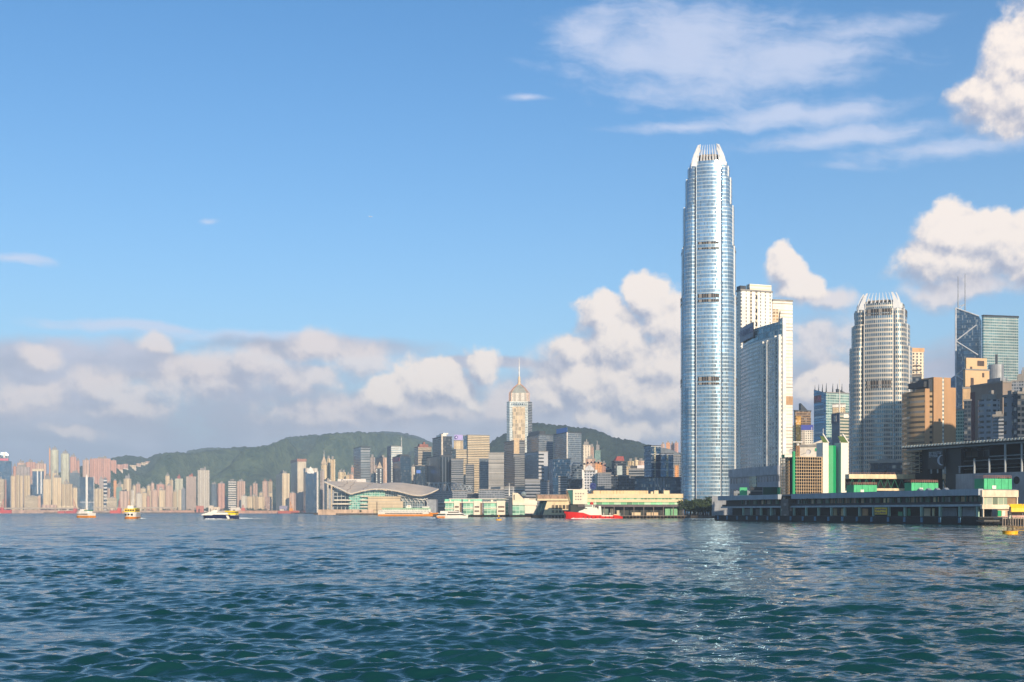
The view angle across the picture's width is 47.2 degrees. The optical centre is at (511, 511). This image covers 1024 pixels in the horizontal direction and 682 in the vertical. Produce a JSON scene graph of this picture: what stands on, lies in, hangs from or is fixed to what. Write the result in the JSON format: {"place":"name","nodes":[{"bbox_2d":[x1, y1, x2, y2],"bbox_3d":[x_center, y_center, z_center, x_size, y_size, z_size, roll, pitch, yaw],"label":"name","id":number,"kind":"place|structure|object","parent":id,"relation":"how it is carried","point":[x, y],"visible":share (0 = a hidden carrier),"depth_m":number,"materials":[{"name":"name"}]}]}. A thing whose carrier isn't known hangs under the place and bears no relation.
{"place":"outdoors","nodes":[
{"label":"outdoors","id":0,"kind":"place"},
{"bbox_2d":[15,473,19,509],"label":"apartment tower","id":1,"kind":"structure","parent":0,"point":[17,490],"depth_m":4494.03,"materials":[{"name":"concrete"}]},
{"bbox_2d":[25,495,37,509],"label":"office block","id":2,"kind":"structure","parent":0,"point":[31,501],"depth_m":4437.84,"materials":[{"name":"concrete"}]},
{"bbox_2d":[32,469,43,509],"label":"office tower","id":3,"kind":"structure","parent":0,"point":[37,478],"depth_m":4707.65,"materials":[{"name":"glass"}]},
{"bbox_2d":[43,473,50,504],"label":"apartment tower","id":4,"kind":"structure","parent":0,"point":[47,490],"depth_m":4488.68,"materials":[{"name":"concrete"}]},
{"bbox_2d":[52,474,60,505],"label":"apartment tower","id":5,"kind":"structure","parent":0,"point":[56,489],"depth_m":4496.11,"materials":[{"name":"concrete"}]},
{"bbox_2d":[62,482,72,505],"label":"apartment tower","id":6,"kind":"structure","parent":0,"point":[67,494],"depth_m":4478.97,"materials":[{"name":"concrete"}]},
{"bbox_2d":[79,474,93,510],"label":"office tower","id":7,"kind":"structure","parent":0,"point":[86,492],"depth_m":4456.47,"materials":[{"name":"glass"}]},
{"bbox_2d":[94,487,102,510],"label":"apartment tower","id":8,"kind":"structure","parent":0,"point":[98,497],"depth_m":4444.51,"materials":[{"name":"concrete"}]},
{"bbox_2d":[119,489,129,510],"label":"office block","id":9,"kind":"structure","parent":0,"point":[124,497],"depth_m":4455.47,"materials":[{"name":"concrete"}]},
{"bbox_2d":[166,483,172,509],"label":"apartment tower","id":10,"kind":"structure","parent":0,"point":[169,495],"depth_m":4486.46,"materials":[{"name":"concrete"}]},
{"bbox_2d":[186,474,195,509],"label":"apartment tower","id":11,"kind":"structure","parent":0,"point":[191,492],"depth_m":4504.73,"materials":[{"name":"concrete"}]},
{"bbox_2d":[198,467,209,511],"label":"apartment tower","id":12,"kind":"structure","parent":0,"point":[204,487],"depth_m":4487.36,"materials":[{"name":"concrete"}]},
{"bbox_2d":[210,482,216,506],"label":"apartment tower","id":13,"kind":"structure","parent":0,"point":[213,494],"depth_m":4523.45,"materials":[{"name":"glass"}]},
{"bbox_2d":[218,481,224,509],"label":"apartment tower","id":14,"kind":"structure","parent":0,"point":[221,494],"depth_m":4523.16,"materials":[{"name":"concrete"}]},
{"bbox_2d":[228,479,235,510],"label":"hotel tower","id":15,"kind":"structure","parent":0,"point":[231,492],"depth_m":4502.52,"materials":[{"name":"concrete"}]},
{"bbox_2d":[23,431,453,510],"bbox_3d":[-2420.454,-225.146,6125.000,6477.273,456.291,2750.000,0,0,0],"label":"hills","id":16,"kind":"structure","parent":0,"point":[249,466],"depth_m":5666.43,"materials":[{"name":"plant"}]},
{"bbox_2d":[93,456,110,484],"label":"apartment slab","id":17,"kind":"structure","parent":16,"relation":"on","point":[102,466],"depth_m":5261.78,"materials":[{"name":"concrete"}]},
{"bbox_2d":[237,479,244,508],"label":"apartment tower","id":18,"kind":"structure","parent":0,"point":[240,487],"depth_m":4507.13,"materials":[{"name":"concrete"}]},
{"bbox_2d":[276,470,289,510],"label":"hotel tower","id":19,"kind":"structure","parent":0,"point":[282,486],"depth_m":4158.42,"materials":[{"name":"concrete"}]},
{"bbox_2d":[291,459,306,510],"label":"office tower","id":20,"kind":"structure","parent":0,"point":[298,466],"depth_m":4259.52,"materials":[{"name":"concrete"}]},
{"bbox_2d":[303,467,318,512],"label":"office tower","id":21,"kind":"structure","parent":0,"point":[310,490],"depth_m":3907.46,"materials":[{"name":"glass"}]},
{"bbox_2d":[353,446,369,493],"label":"office tower","id":22,"kind":"structure","parent":0,"point":[361,462],"depth_m":2755.23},
{"bbox_2d":[376,455,386,490],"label":"apartment tower","id":23,"kind":"structure","parent":0,"point":[382,459],"depth_m":2952.43,"materials":[{"name":"concrete"}]},
{"bbox_2d":[387,437,401,491],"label":"office tower","id":24,"kind":"structure","parent":0,"point":[393,451],"depth_m":2654.80,"materials":[{"name":"concrete"}]},
{"bbox_2d":[392,454,410,495],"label":"office tower","id":25,"kind":"structure","parent":0,"point":[401,468],"depth_m":2486.26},
{"bbox_2d":[414,465,425,496],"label":"office tower","id":26,"kind":"structure","parent":0,"point":[419,474],"depth_m":2522.91,"materials":[{"name":"glass"}]},
{"bbox_2d":[414,442,431,496],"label":"office tower","id":27,"kind":"structure","parent":0,"point":[422,452],"depth_m":2805.90,"materials":[{"name":"concrete"}]},
{"bbox_2d":[427,455,451,490],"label":"hotel tower","id":28,"kind":"structure","parent":0,"point":[439,469],"depth_m":2427.32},
{"bbox_2d":[432,433,451,455],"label":"office tower","id":29,"kind":"structure","parent":0,"point":[442,443],"depth_m":2656.59,"materials":[{"name":"glass"}]},
{"bbox_2d":[427,483,471,512],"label":"link building","id":30,"kind":"structure","parent":0,"point":[440,496],"depth_m":2320.00,"materials":[{"name":"glass"}]},
{"bbox_2d":[451,459,463,490],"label":"office tower","id":31,"kind":"structure","parent":0,"point":[457,471],"depth_m":2400.45,"materials":[{"name":"concrete"}]},
{"bbox_2d":[452,449,466,489],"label":"office tower","id":32,"kind":"structure","parent":0,"point":[459,453],"depth_m":2525.68,"materials":[{"name":"concrete"}]},
{"bbox_2d":[465,464,473,492],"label":"office tower","id":33,"kind":"structure","parent":0,"point":[469,474],"depth_m":2440.30,"materials":[{"name":"concrete"}]},
{"bbox_2d":[466,435,489,492],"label":"office tower","id":34,"kind":"structure","parent":0,"point":[478,446],"depth_m":2606.62,"materials":[{"name":"concrete"}]},
{"bbox_2d":[479,458,488,488],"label":"office tower","id":35,"kind":"structure","parent":0,"point":[483,473],"depth_m":2420.19,"materials":[{"name":"glass"}]},
{"bbox_2d":[478,489,504,513],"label":"block","id":36,"kind":"structure","parent":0,"point":[491,493],"depth_m":1850.28,"materials":[{"name":"concrete"}]},
{"bbox_2d":[488,452,503,488],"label":"office tower","id":37,"kind":"structure","parent":0,"point":[496,470],"depth_m":2350.19,"materials":[{"name":"concrete"}]},
{"bbox_2d":[0,513,1023,681],"bbox_3d":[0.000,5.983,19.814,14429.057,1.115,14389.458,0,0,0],"label":"water","id":38,"kind":"structure","parent":0,"point":[198,597],"depth_m":78.48,"materials":[{"name":"liquid"}]},
{"bbox_2d":[124,506,140,518],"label":"ferry","id":39,"kind":"object","parent":38,"relation":"on","point":[130,512],"visible":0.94,"depth_m":991.64,"materials":[{"name":"white paint"}]},
{"bbox_2d":[202,508,238,518],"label":"catamaran","id":40,"kind":"object","parent":38,"relation":"on","point":[219,514],"visible":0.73,"depth_m":988.20,"materials":[{"name":"white"}]},
{"bbox_2d":[378,505,438,515],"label":"ferry","id":41,"kind":"object","parent":38,"relation":"on","point":[408,510],"visible":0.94,"depth_m":1553.49,"materials":[{"name":"white metal"}]},
{"bbox_2d":[437,510,467,517],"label":"catamaran","id":42,"kind":"object","parent":38,"relation":"on","point":[458,514],"visible":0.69,"depth_m":1060.90,"materials":[{"name":"white metal"}]},
{"bbox_2d":[444,499,461,515],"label":"pier building","id":43,"kind":"structure","parent":38,"relation":"in","point":[453,504],"depth_m":1332.28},
{"bbox_2d":[462,499,482,516],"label":"pier building","id":44,"kind":"structure","parent":38,"relation":"in","point":[472,507],"depth_m":1333.64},
{"bbox_2d":[483,500,508,516],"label":"pier building","id":45,"kind":"structure","parent":38,"relation":"in","point":[495,509],"depth_m":1334.94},
{"bbox_2d":[508,485,536,516],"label":"pier building","id":46,"kind":"structure","parent":38,"relation":"in","point":[519,506],"depth_m":1320.48,"materials":[{"name":"concrete"}]},
{"bbox_2d":[531,495,568,517],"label":"pier building","id":47,"kind":"structure","parent":38,"relation":"in","point":[552,505],"depth_m":1130.90,"materials":[{"name":"concrete"}]},
{"bbox_2d":[564,500,622,518],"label":"supply ship","id":48,"kind":"object","parent":38,"relation":"on","point":[589,511],"visible":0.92,"depth_m":1018.66,"materials":[{"name":"red metal"}]},
{"bbox_2d":[578,490,684,517],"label":"ferry pier","id":49,"kind":"structure","parent":38,"relation":"in","point":[637,504],"depth_m":1064.78,"materials":[{"name":"white paint"}]},
{"bbox_2d":[715,489,1018,524],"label":"ferry pier","id":50,"kind":"structure","parent":38,"relation":"in","point":[959,506],"depth_m":603.23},
{"bbox_2d":[846,482,876,491],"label":"roof enclosure","id":51,"kind":"object","parent":50,"relation":"on","point":[861,488],"visible":0.9,"depth_m":630.53,"materials":[{"name":"green paint"}]},
{"bbox_2d":[905,480,937,490],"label":"roof enclosure","id":52,"kind":"object","parent":50,"relation":"on","point":[913,486],"visible":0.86,"depth_m":582.26,"materials":[{"name":"green paint"}]},
{"bbox_2d":[974,475,1011,488],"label":"roof enclosure","id":53,"kind":"object","parent":50,"relation":"on","point":[997,483],"visible":0.99,"depth_m":531.03,"materials":[{"name":"green paint"}]},
{"bbox_2d":[0,0,1023,473],"label":"sky","id":54,"kind":"structure","parent":0,"point":[193,256],"materials":[{"name":"blue"}]},
{"bbox_2d":[504,438,524,488],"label":"office tower","id":55,"kind":"structure","parent":0,"point":[514,462],"depth_m":2526.85,"materials":[{"name":"glass"}]},
{"bbox_2d":[504,486,524,513],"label":"block","id":56,"kind":"structure","parent":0,"point":[519,490],"depth_m":1849.97,"materials":[{"name":"concrete"}]},
{"bbox_2d":[507,364,531,452],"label":"skyscraper","id":57,"kind":"structure","parent":0,"point":[519,414],"depth_m":2818.00,"materials":[{"name":"concrete"}]},
{"bbox_2d":[525,479,540,506],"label":"office block","id":58,"kind":"structure","parent":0,"point":[532,488],"depth_m":1999.79,"materials":[{"name":"concrete"}]},
{"bbox_2d":[44,512,1022,523],"bbox_3d":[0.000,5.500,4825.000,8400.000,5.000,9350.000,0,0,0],"label":"ground","id":59,"kind":"structure","parent":0,"point":[688,516],"depth_m":2161.68,"materials":[{"name":"concrete"}]},
{"bbox_2d":[0,452,11,509],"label":"office tower","id":60,"kind":"structure","parent":59,"relation":"on","point":[5,468],"depth_m":4770.09,"materials":[{"name":"glass"}]},
{"bbox_2d":[51,446,58,499],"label":"apartment tower","id":61,"kind":"structure","parent":59,"relation":"on","point":[54,458],"depth_m":4984.84,"materials":[{"name":"concrete"}]},
{"bbox_2d":[61,450,69,483],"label":"apartment tower","id":62,"kind":"structure","parent":59,"relation":"on","point":[65,465],"depth_m":4965.98,"materials":[{"name":"concrete"}]},
{"bbox_2d":[70,470,79,509],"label":"office tower","id":63,"kind":"structure","parent":59,"relation":"on","point":[74,477],"depth_m":4807.87,"materials":[{"name":"glass"}]},
{"bbox_2d":[320,469,323,509],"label":"office tower","id":64,"kind":"structure","parent":59,"relation":"on","point":[321,489],"depth_m":2700.82,"materials":[{"name":"concrete"}]},
{"bbox_2d":[318,510,373,514],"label":"sea wall","id":65,"kind":"structure","parent":59,"relation":"on","point":[326,512],"depth_m":2178.00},
{"bbox_2d":[325,481,438,512],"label":"exhibition hall","id":66,"kind":"structure","parent":59,"relation":"on","point":[345,496],"depth_m":2204.00,"materials":[{"name":"metal"}]},
{"bbox_2d":[680,143,736,512],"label":"skyscraper","id":67,"kind":"structure","parent":59,"relation":"on","point":[708,307],"depth_m":1315.03,"materials":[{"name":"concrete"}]},
{"bbox_2d":[712,496,731,515],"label":"block","id":68,"kind":"structure","parent":59,"relation":"on","point":[717,504],"depth_m":859.13,"materials":[{"name":"grey paint"}]},
{"bbox_2d":[728,465,781,495],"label":"podium building","id":69,"kind":"structure","parent":59,"relation":"on","point":[764,476],"depth_m":966.66,"materials":[{"name":"concrete"}]},
{"bbox_2d":[772,299,792,456],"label":"hotel tower","id":70,"kind":"structure","parent":59,"relation":"on","point":[785,307],"depth_m":1123.97,"materials":[{"name":"concrete"}]},
{"bbox_2d":[799,427,821,456],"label":"plant house","id":71,"kind":"structure","parent":59,"relation":"on","point":[811,447],"depth_m":788.61,"materials":[{"name":"concrete"}]},
{"bbox_2d":[780,434,848,498],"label":"building","id":72,"kind":"structure","parent":59,"relation":"on","point":[825,469],"depth_m":727.92,"materials":[{"name":"concrete"}]},
{"bbox_2d":[849,292,911,473],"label":"skyscraper","id":73,"kind":"structure","parent":59,"relation":"on","point":[880,365],"depth_m":1132.74,"materials":[{"name":"concrete"}]},
{"bbox_2d":[845,473,945,490],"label":"footbridge","id":74,"kind":"object","parent":59,"relation":"on","point":[891,482],"visible":0.68,"depth_m":649.85,"materials":[{"name":"beige paint"}]},
{"bbox_2d":[901,437,1023,516],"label":"ferry terminal","id":75,"kind":"object","parent":59,"relation":"on","point":[963,465],"visible":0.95,"depth_m":606.24,"materials":[{"name":"metal"}]},
{"bbox_2d":[903,449,922,482],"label":"escape stair","id":76,"kind":"object","parent":75,"relation":"attached to","point":[918,464],"visible":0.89,"depth_m":643.45,"materials":[{"name":"metal"}]},
{"bbox_2d":[524,451,547,479],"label":"office tower","id":77,"kind":"structure","parent":0,"point":[536,464],"depth_m":2109.46,"materials":[{"name":"glass"}]},
{"bbox_2d":[527,431,552,479],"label":"office tower","id":78,"kind":"structure","parent":0,"point":[539,441],"depth_m":2457.88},
{"bbox_2d":[548,458,570,494],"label":"office tower","id":79,"kind":"structure","parent":0,"point":[559,467],"depth_m":2055.15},
{"bbox_2d":[558,476,567,494],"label":"office block","id":80,"kind":"structure","parent":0,"point":[562,483],"depth_m":1949.73,"materials":[{"name":"glass"}]},
{"bbox_2d":[553,427,581,464],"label":"office tower","id":81,"kind":"structure","parent":0,"point":[567,444],"depth_m":2358.14,"materials":[{"name":"glass"}]},
{"bbox_2d":[565,477,586,511],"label":"pier block","id":82,"kind":"structure","parent":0,"point":[576,497],"depth_m":1059.17,"materials":[{"name":"beige concrete"}]},
{"bbox_2d":[571,462,581,478],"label":"glass block","id":83,"kind":"structure","parent":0,"point":[576,474],"depth_m":1900.09,"materials":[{"name":"glass"}]},
{"bbox_2d":[490,422,680,468],"bbox_3d":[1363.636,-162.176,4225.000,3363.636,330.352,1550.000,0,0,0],"label":"hills","id":84,"kind":"structure","parent":0,"point":[611,448],"depth_m":4124.04,"materials":[{"name":"plant"}]},
{"bbox_2d":[582,439,589,469],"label":"apartment tower","id":85,"kind":"structure","parent":0,"point":[585,449],"depth_m":2602.37,"materials":[{"name":"concrete"}]},
{"bbox_2d":[582,465,597,493],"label":"civic hall","id":86,"kind":"structure","parent":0,"point":[591,473],"depth_m":1799.21,"materials":[{"name":"concrete"}]},
{"bbox_2d":[597,472,611,490],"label":"block","id":87,"kind":"structure","parent":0,"point":[606,485],"depth_m":1779.23,"materials":[{"name":"concrete"}]},
{"bbox_2d":[611,456,626,474],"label":"office tower","id":88,"kind":"structure","parent":0,"point":[618,465],"depth_m":1953.47,"materials":[{"name":"glass"}]},
{"bbox_2d":[611,475,635,490],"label":"block","id":89,"kind":"structure","parent":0,"point":[626,483],"depth_m":1698.49,"materials":[{"name":"glass"}]},
{"bbox_2d":[628,465,643,476],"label":"office block","id":90,"kind":"structure","parent":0,"point":[637,470],"depth_m":1748.73,"materials":[{"name":"concrete"}]},
{"bbox_2d":[644,445,660,476],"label":"office tower","id":91,"kind":"structure","parent":0,"point":[652,461],"depth_m":1603.58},
{"bbox_2d":[635,477,680,493],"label":"office block","id":92,"kind":"structure","parent":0,"point":[671,484],"depth_m":1476.18,"materials":[{"name":"glass"}]},
{"bbox_2d":[660,453,673,476],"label":"office block","id":93,"kind":"structure","parent":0,"point":[666,462],"depth_m":1588.61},
{"bbox_2d":[661,448,680,476],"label":"curved roof hall","id":94,"kind":"structure","parent":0,"point":[676,458],"depth_m":1797.47,"materials":[{"name":"metal"}]},
{"bbox_2d":[736,284,772,468],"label":"hotel tower","id":95,"kind":"structure","parent":0,"point":[754,303],"depth_m":1114.45,"materials":[{"name":"concrete"}]},
{"bbox_2d":[739,311,785,498],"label":"hotel tower","id":96,"kind":"structure","parent":0,"point":[763,396],"depth_m":980.82,"materials":[{"name":"glass"}]},
{"bbox_2d":[794,403,810,456],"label":"office tower","id":97,"kind":"structure","parent":0,"point":[802,415],"depth_m":1751.77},
{"bbox_2d":[800,425,813,444],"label":"office tower","id":98,"kind":"structure","parent":0,"point":[806,434],"depth_m":1598.13,"materials":[{"name":"concrete"}]},
{"bbox_2d":[814,383,848,444],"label":"office tower","id":99,"kind":"structure","parent":0,"point":[823,401],"depth_m":1808.39,"materials":[{"name":"glass"}]},
{"bbox_2d":[831,412,848,444],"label":"office tower","id":100,"kind":"structure","parent":0,"point":[840,423],"depth_m":1403.41,"materials":[{"name":"concrete"}]},
{"bbox_2d":[869,456,902,497],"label":"office block","id":101,"kind":"structure","parent":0,"point":[884,465],"depth_m":897.17,"materials":[{"name":"glass"}]},
{"bbox_2d":[912,348,923,378],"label":"apartment tower","id":102,"kind":"structure","parent":0,"point":[918,355],"depth_m":1502.07,"materials":[{"name":"concrete"}]},
{"bbox_2d":[902,377,955,496],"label":"office tower","id":103,"kind":"structure","parent":0,"point":[929,411],"depth_m":965.75,"materials":[{"name":"concrete"}]},
{"bbox_2d":[956,409,963,442],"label":"office block","id":104,"kind":"structure","parent":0,"point":[959,425],"depth_m":1148.37,"materials":[{"name":"glass"}]},
{"bbox_2d":[951,286,980,408],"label":"office tower","id":105,"kind":"structure","parent":0,"point":[967,334],"depth_m":1819.15,"materials":[{"name":"glass"}]},
{"bbox_2d":[963,399,971,441],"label":"office block","id":106,"kind":"structure","parent":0,"point":[967,419],"depth_m":1099.07,"materials":[{"name":"concrete"}]},
{"bbox_2d":[963,358,989,386],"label":"office tower","id":107,"kind":"structure","parent":0,"point":[975,371],"depth_m":1353.55,"materials":[{"name":"concrete"}]},
{"bbox_2d":[978,390,999,440],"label":"office block","id":108,"kind":"structure","parent":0,"point":[988,404],"depth_m":903.14,"materials":[{"name":"concrete"}]},
{"bbox_2d":[970,367,1012,441],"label":"office tower","id":109,"kind":"structure","parent":0,"point":[1000,387],"depth_m":1174.47,"materials":[{"name":"beige stone"}]},
{"bbox_2d":[988,354,1003,378],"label":"office tower","id":110,"kind":"structure","parent":0,"point":[996,370],"depth_m":1497.54,"materials":[{"name":"metal"}]},
{"bbox_2d":[992,411,1003,439],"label":"office block","id":111,"kind":"structure","parent":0,"point":[998,424],"depth_m":848.74,"materials":[{"name":"concrete"}]},
{"bbox_2d":[981,315,1018,380],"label":"office tower","id":112,"kind":"structure","parent":0,"point":[1000,335],"depth_m":1706.43,"materials":[{"name":"glass"}]},
{"bbox_2d":[1003,390,1013,438],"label":"office block","id":113,"kind":"structure","parent":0,"point":[1008,415],"depth_m":822.94,"materials":[{"name":"concrete"}]},
{"bbox_2d":[1011,370,1023,391],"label":"office block","id":114,"kind":"structure","parent":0,"point":[1017,384],"depth_m":1348.56,"materials":[{"name":"concrete"}]},
{"bbox_2d":[1012,388,1023,438],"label":"office block","id":115,"kind":"structure","parent":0,"point":[1018,414],"depth_m":801.01,"materials":[{"name":"concrete"}]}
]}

